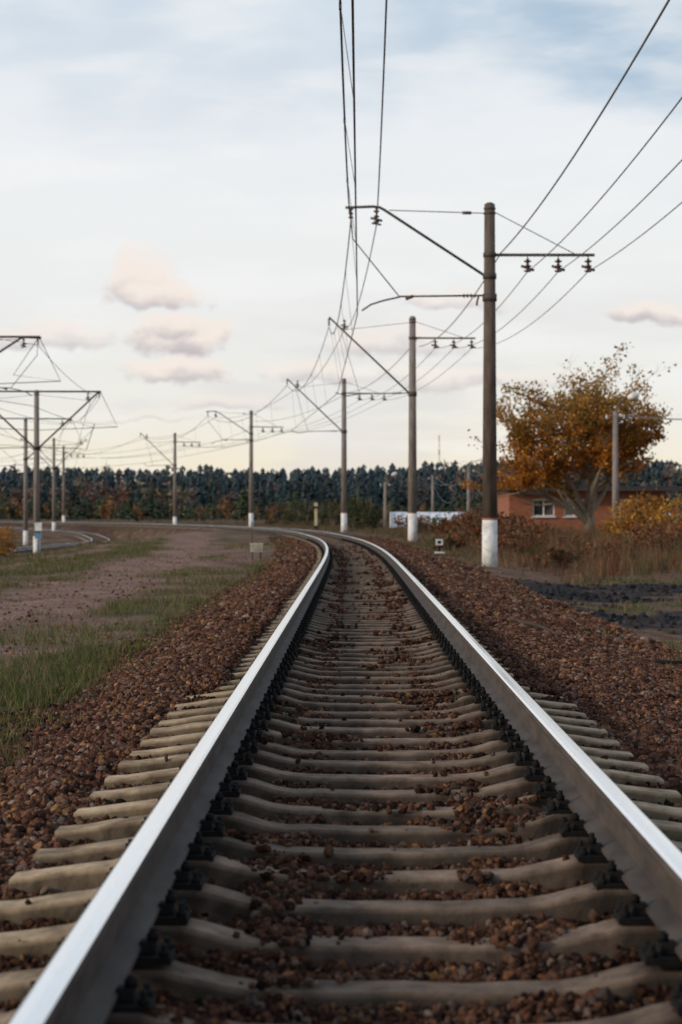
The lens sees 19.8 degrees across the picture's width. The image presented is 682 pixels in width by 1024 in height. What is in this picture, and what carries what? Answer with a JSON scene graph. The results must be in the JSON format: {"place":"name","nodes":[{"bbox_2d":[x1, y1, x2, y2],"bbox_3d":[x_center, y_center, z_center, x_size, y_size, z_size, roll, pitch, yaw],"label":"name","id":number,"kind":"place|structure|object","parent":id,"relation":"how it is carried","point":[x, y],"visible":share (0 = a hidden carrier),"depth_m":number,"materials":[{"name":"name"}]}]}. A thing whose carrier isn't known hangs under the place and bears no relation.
{"place":"outdoors","nodes":[
{"label":"outdoors","id":0,"kind":"place"},
{"bbox_2d":[0,521,584,563],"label":"field grass","id":1,"kind":"structure","parent":0,"point":[394,533],"depth_m":124.88,"materials":[{"name":"green plant"}]},
{"bbox_2d":[0,516,681,1023],"bbox_3d":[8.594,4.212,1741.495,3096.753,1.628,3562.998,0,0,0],"label":"ground","id":2,"kind":"structure","parent":0,"point":[180,540],"depth_m":40.58,"materials":[{"name":"brown soil"}]},
{"bbox_2d":[0,525,21,556],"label":"autumn shrub","id":3,"kind":"object","parent":2,"relation":"on","point":[8,542],"visible":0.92,"depth_m":124.86,"materials":[{"name":"orange plant"}]},
{"bbox_2d":[0,336,60,395],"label":"catenary mast","id":4,"kind":"object","parent":2,"relation":"on","point":[23,339],"visible":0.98,"depth_m":94.99,"materials":[{"name":"grey metal"}]},
{"bbox_2d":[0,339,99,468],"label":"yard overhead line","id":5,"kind":"object","parent":4,"relation":"attached to","point":[46,411],"visible":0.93,"depth_m":114.44,"materials":[{"name":"metal"}]},
{"bbox_2d":[35,521,41,551],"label":"warning sign","id":6,"kind":"object","parent":2,"relation":"on","point":[38,528],"visible":0.83,"depth_m":118.32,"materials":[{"name":"white metal"}]},
{"bbox_2d":[0,418,80,545],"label":"catenary mast","id":7,"kind":"object","parent":2,"relation":"on","point":[25,508],"visible":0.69,"depth_m":166.87,"materials":[{"name":"grey concrete"}]},
{"bbox_2d":[21,438,86,532],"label":"catenary mast","id":8,"kind":"object","parent":2,"relation":"on","point":[53,467],"visible":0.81,"depth_m":224.86,"materials":[{"name":"grey concrete"}]},
{"bbox_2d":[0,527,111,556],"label":"siding railway track","id":9,"kind":"structure","parent":2,"relation":"on","point":[88,537],"depth_m":193.90,"materials":[{"name":"grey metal"}]},
{"bbox_2d":[0,390,117,552],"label":"catenary mast","id":10,"kind":"object","parent":2,"relation":"on","point":[36,447],"visible":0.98,"depth_m":118.90,"materials":[{"name":"grey concrete"}]},
{"bbox_2d":[39,446,84,521],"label":"catenary mast","id":11,"kind":"object","parent":2,"relation":"on","point":[63,487],"visible":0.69,"depth_m":251.86,"materials":[{"name":"grey concrete"}]},
{"bbox_2d":[140,433,200,523],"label":"catenary mast","id":12,"kind":"object","parent":2,"relation":"on","point":[174,485],"visible":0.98,"depth_m":210.85,"materials":[{"name":"grey concrete"}]},
{"bbox_2d":[206,410,283,526],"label":"catenary mast","id":13,"kind":"object","parent":2,"relation":"on","point":[251,509],"visible":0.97,"depth_m":169.85,"materials":[{"name":"grey concrete"}]},
{"bbox_2d":[250,543,262,558],"bbox_3d":[-2.676,0.928,61.999,0.430,1.250,0.330,0,0,0],"label":"trackside junction box","id":14,"kind":"object","parent":2,"relation":"on","point":[256,547],"visible":0.89,"depth_m":61.86,"materials":[{"name":"paint"}]},
{"bbox_2d":[263,503,290,524],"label":"autumn shrub","id":15,"kind":"object","parent":2,"relation":"on","point":[276,516],"visible":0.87,"depth_m":214.74,"materials":[{"name":"brown plant"}]},
{"bbox_2d":[282,500,318,525],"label":"pine shrub","id":16,"kind":"object","parent":2,"relation":"on","point":[301,519],"visible":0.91,"depth_m":199.66,"materials":[{"name":"green plant"}]},
{"bbox_2d":[314,503,317,528],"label":"distance marker post","id":17,"kind":"object","parent":2,"relation":"on","point":[315,514],"visible":0.84,"depth_m":149.92,"materials":[{"name":"beige paint"}]},
{"bbox_2d":[318,498,348,526],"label":"pine shrub","id":18,"kind":"object","parent":2,"relation":"on","point":[326,511],"visible":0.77,"depth_m":184.69,"materials":[{"name":"green plant"}]},
{"bbox_2d":[286,378,386,531],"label":"catenary mast","id":19,"kind":"object","parent":2,"relation":"on","point":[344,477],"visible":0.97,"depth_m":129.85,"materials":[{"name":"grey concrete"}]},
{"bbox_2d":[0,488,679,522],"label":"young pine belt","id":20,"kind":"object","parent":2,"relation":"on","point":[149,509],"visible":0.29,"depth_m":288.77,"materials":[{"name":"green plant"}]},
{"bbox_2d":[0,521,681,1023],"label":"railway track","id":21,"kind":"structure","parent":2,"relation":"on","point":[126,913],"depth_m":7.34,"materials":[{"name":"concrete"}]},
{"bbox_2d":[0,536,681,1023],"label":"ballast gravel","id":22,"kind":"structure","parent":2,"relation":"on","point":[610,676],"depth_m":10.27,"materials":[{"name":"brown gravel"}]},
{"bbox_2d":[0,457,681,519],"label":"distant pine forest","id":23,"kind":"object","parent":2,"relation":"on","point":[329,487],"visible":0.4,"depth_m":526.74,"materials":[{"name":"green plant"}]},
{"bbox_2d":[0,455,681,519],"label":"distant birch forest","id":24,"kind":"object","parent":2,"relation":"on","point":[121,495],"visible":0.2,"depth_m":498.21,"materials":[{"name":"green plant"}]},
{"bbox_2d":[0,493,681,522],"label":"scrub belt","id":25,"kind":"object","parent":2,"relation":"on","point":[109,507],"visible":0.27,"depth_m":293.74,"materials":[{"name":"brown plant"}]},
{"bbox_2d":[4,597,680,1008],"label":"fallen leaves","id":26,"kind":"object","parent":2,"relation":"on","point":[388,719],"visible":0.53,"depth_m":11.60,"materials":[{"name":"brown plant"}]},
{"bbox_2d":[347,495,365,527],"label":"pine shrub","id":27,"kind":"object","parent":2,"relation":"on","point":[349,514],"visible":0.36,"depth_m":157.68,"materials":[{"name":"green plant"}]},
{"bbox_2d":[350,495,383,529],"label":"pine shrub","id":28,"kind":"object","parent":2,"relation":"on","point":[364,519],"visible":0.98,"depth_m":149.61,"materials":[{"name":"green plant"}]},
{"bbox_2d":[380,472,396,526],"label":"street lamp","id":29,"kind":"object","parent":2,"relation":"on","point":[385,506],"visible":0.94,"depth_m":164.90,"materials":[{"name":"grey concrete"}]},
{"bbox_2d":[387,507,402,525],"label":"autumn shrub","id":30,"kind":"object","parent":2,"relation":"on","point":[389,516],"visible":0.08,"depth_m":200.03,"materials":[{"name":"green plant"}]},
{"bbox_2d":[327,316,475,541],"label":"catenary mast","id":31,"kind":"object","parent":2,"relation":"on","point":[412,483],"visible":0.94,"depth_m":88.86,"materials":[{"name":"grey concrete"}]},
{"bbox_2d":[392,513,426,529],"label":"autumn shrub","id":32,"kind":"object","parent":2,"relation":"on","point":[398,523],"visible":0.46,"depth_m":139.85,"materials":[{"name":"brown plant"}]},
{"bbox_2d":[390,511,462,527],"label":"polytunnel","id":33,"kind":"structure","parent":2,"relation":"on","point":[431,514],"depth_m":164.34,"materials":[{"name":"white paint"}]},
{"bbox_2d":[417,512,447,533],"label":"autumn shrub","id":34,"kind":"object","parent":2,"relation":"on","point":[428,526],"visible":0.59,"depth_m":119.67,"materials":[{"name":"brown plant"}]},
{"bbox_2d":[428,466,443,511],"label":"street lamp","id":35,"kind":"object","parent":2,"relation":"on","point":[432,493],"visible":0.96,"depth_m":184.90,"materials":[{"name":"grey concrete"}]},
{"bbox_2d":[438,435,439,462],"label":"radio mast","id":36,"kind":"object","parent":2,"relation":"on","point":[439,449],"visible":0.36,"depth_m":900.00,"materials":[{"name":"white metal"}]},
{"bbox_2d":[432,539,447,555],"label":"track marker sign","id":37,"kind":"object","parent":2,"relation":"on","point":[439,542],"visible":0.82,"depth_m":65.97,"materials":[{"name":"white metal"}]},
{"bbox_2d":[435,514,459,535],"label":"autumn shrub","id":38,"kind":"object","parent":2,"relation":"on","point":[441,526],"visible":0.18,"depth_m":104.90,"materials":[{"name":"brown plant"}]},
{"bbox_2d":[430,533,468,549],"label":"autumn shrub","id":39,"kind":"object","parent":2,"relation":"on","point":[448,541],"visible":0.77,"depth_m":74.70,"materials":[{"name":"brown plant"}]},
{"bbox_2d":[444,508,481,541],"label":"autumn shrub","id":40,"kind":"object","parent":2,"relation":"on","point":[457,525],"visible":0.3,"depth_m":87.78,"materials":[{"name":"brown plant"}]},
{"bbox_2d":[345,202,594,566],"bbox_3d":[3.540,-3.334,53.605,6.842,10.268,0.430,0,0,0],"label":"catenary mast","id":41,"kind":"object","parent":2,"relation":"on","point":[489,493],"visible":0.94,"depth_m":53.48,"materials":[{"name":"concrete"}]},
{"bbox_2d":[3,0,681,473],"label":"overhead contact line","id":42,"kind":"object","parent":41,"relation":"hanging from","point":[377,216],"visible":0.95,"depth_m":41.52,"materials":[{"name":"metal"}]},
{"bbox_2d":[463,457,482,525],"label":"street lamp","id":43,"kind":"object","parent":2,"relation":"on","point":[468,491],"visible":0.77,"depth_m":149.90,"materials":[{"name":"grey concrete"}]},
{"bbox_2d":[458,502,505,542],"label":"autumn shrub","id":44,"kind":"object","parent":2,"relation":"on","point":[475,522],"visible":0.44,"depth_m":83.72,"materials":[{"name":"brown plant"}]},
{"bbox_2d":[476,531,524,555],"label":"autumn shrub","id":45,"kind":"object","parent":2,"relation":"on","point":[502,540],"visible":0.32,"depth_m":65.81,"materials":[{"name":"brown plant"}]},
{"bbox_2d":[497,506,541,535],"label":"autumn shrub","id":46,"kind":"object","parent":2,"relation":"on","point":[501,524],"visible":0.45,"depth_m":79.55,"materials":[{"name":"brown plant"}]},
{"bbox_2d":[497,525,549,551],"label":"autumn shrub","id":47,"kind":"object","parent":2,"relation":"on","point":[517,536],"visible":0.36,"depth_m":69.71,"materials":[{"name":"brown plant"}]},
{"bbox_2d":[513,521,561,540],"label":"autumn shrub","id":48,"kind":"object","parent":2,"relation":"on","point":[532,525],"visible":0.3,"depth_m":76.61,"materials":[{"name":"brown plant"}]},
{"bbox_2d":[401,520,681,585],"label":"dry grass","id":49,"kind":"structure","parent":2,"relation":"on","point":[651,562],"depth_m":53.33,"materials":[{"name":"brown plant"}]},
{"bbox_2d":[517,621,566,635],"bbox_3d":[2.171,1.259,21.096,0.042,0.140,0.919,0,0,-29],"label":"fallen stick","id":50,"kind":"object","parent":2,"relation":"on","point":[535,625],"visible":0.84,"depth_m":21.18,"materials":[{"name":"wood"}]},
{"bbox_2d":[529,545,581,568],"bbox_3d":[6.051,1.293,55.046,1.560,0.746,1.512,0,0,0],"label":"autumn shrub","id":51,"kind":"object","parent":2,"relation":"on","point":[552,553],"visible":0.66,"depth_m":54.73,"materials":[{"name":"brown plant"}]},
{"bbox_2d":[458,342,676,534],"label":"oak tree","id":52,"kind":"object","parent":2,"relation":"on","point":[579,417],"visible":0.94,"depth_m":91.57,"materials":[{"name":"orange plant"}]},
{"bbox_2d":[498,491,663,531],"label":"walls","id":53,"kind":"structure","parent":2,"relation":"on","point":[506,504],"depth_m":104.00,"materials":[{"name":"brick"}]},
{"bbox_2d":[531,499,638,517],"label":"windows","id":54,"kind":"structure","parent":53,"relation":"attached to","point":[543,511],"depth_m":104.13,"materials":[{"name":"white paint"}]},
{"bbox_2d":[497,480,681,490],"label":"roof","id":55,"kind":"structure","parent":53,"relation":"on","point":[647,488],"depth_m":103.05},
{"bbox_2d":[572,536,636,566],"bbox_3d":[7.450,1.186,56.003,1.709,0.996,1.801,0,0,-39],"label":"autumn shrub","id":56,"kind":"object","parent":2,"relation":"on","point":[597,546],"visible":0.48,"depth_m":55.81,"materials":[{"name":"brown plant"}]},
{"bbox_2d":[594,510,637,540],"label":"autumn shrub","id":57,"kind":"object","parent":2,"relation":"on","point":[608,526],"visible":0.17,"depth_m":75.78,"materials":[{"name":"orange plant"}]},
{"bbox_2d":[605,392,638,521],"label":"street lamp","id":58,"kind":"object","parent":2,"relation":"on","point":[615,470],"visible":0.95,"depth_m":85.90,"materials":[{"name":"grey concrete"}]},
{"bbox_2d":[605,488,671,540],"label":"autumn shrub","id":59,"kind":"object","parent":2,"relation":"on","point":[637,514],"visible":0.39,"depth_m":71.78,"materials":[{"name":"yellow plant"}]},
{"bbox_2d":[610,518,680,554],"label":"autumn shrub","id":60,"kind":"object","parent":2,"relation":"on","point":[641,533],"visible":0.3,"depth_m":59.84,"materials":[{"name":"brown plant"}]},
{"bbox_2d":[634,491,681,537],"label":"autumn shrub","id":61,"kind":"object","parent":2,"relation":"on","point":[676,513],"visible":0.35,"depth_m":69.77,"materials":[{"name":"yellow plant"}]},
{"bbox_2d":[641,519,681,558],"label":"autumn shrub","id":62,"kind":"object","parent":2,"relation":"on","point":[660,532],"visible":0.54,"depth_m":57.88,"materials":[{"name":"brown plant"}]},
{"bbox_2d":[656,660,681,664],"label":"black cable hose","id":63,"kind":"object","parent":2,"relation":"on","point":[662,662],"visible":0.85,"depth_m":18.55,"materials":[{"name":"black rubber"}]},
{"bbox_2d":[0,537,681,781],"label":"grass","id":64,"kind":"structure","parent":0,"point":[77,672],"depth_m":24.90,"materials":[{"name":"green plant"}]},
{"bbox_2d":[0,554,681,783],"bbox_3d":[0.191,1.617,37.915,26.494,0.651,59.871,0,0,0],"label":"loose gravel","id":65,"kind":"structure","parent":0,"point":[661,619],"depth_m":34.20,"materials":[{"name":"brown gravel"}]},
{"bbox_2d":[0,0,681,481],"label":"sky","id":66,"kind":"structure","parent":0,"point":[175,222],"materials":[{"name":"white"}]},
{"bbox_2d":[381,415,681,508],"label":"voltage line","id":67,"kind":"object","parent":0,"point":[533,452],"visible":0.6,"depth_m":127.57,"materials":[{"name":"metal"}]}
]}

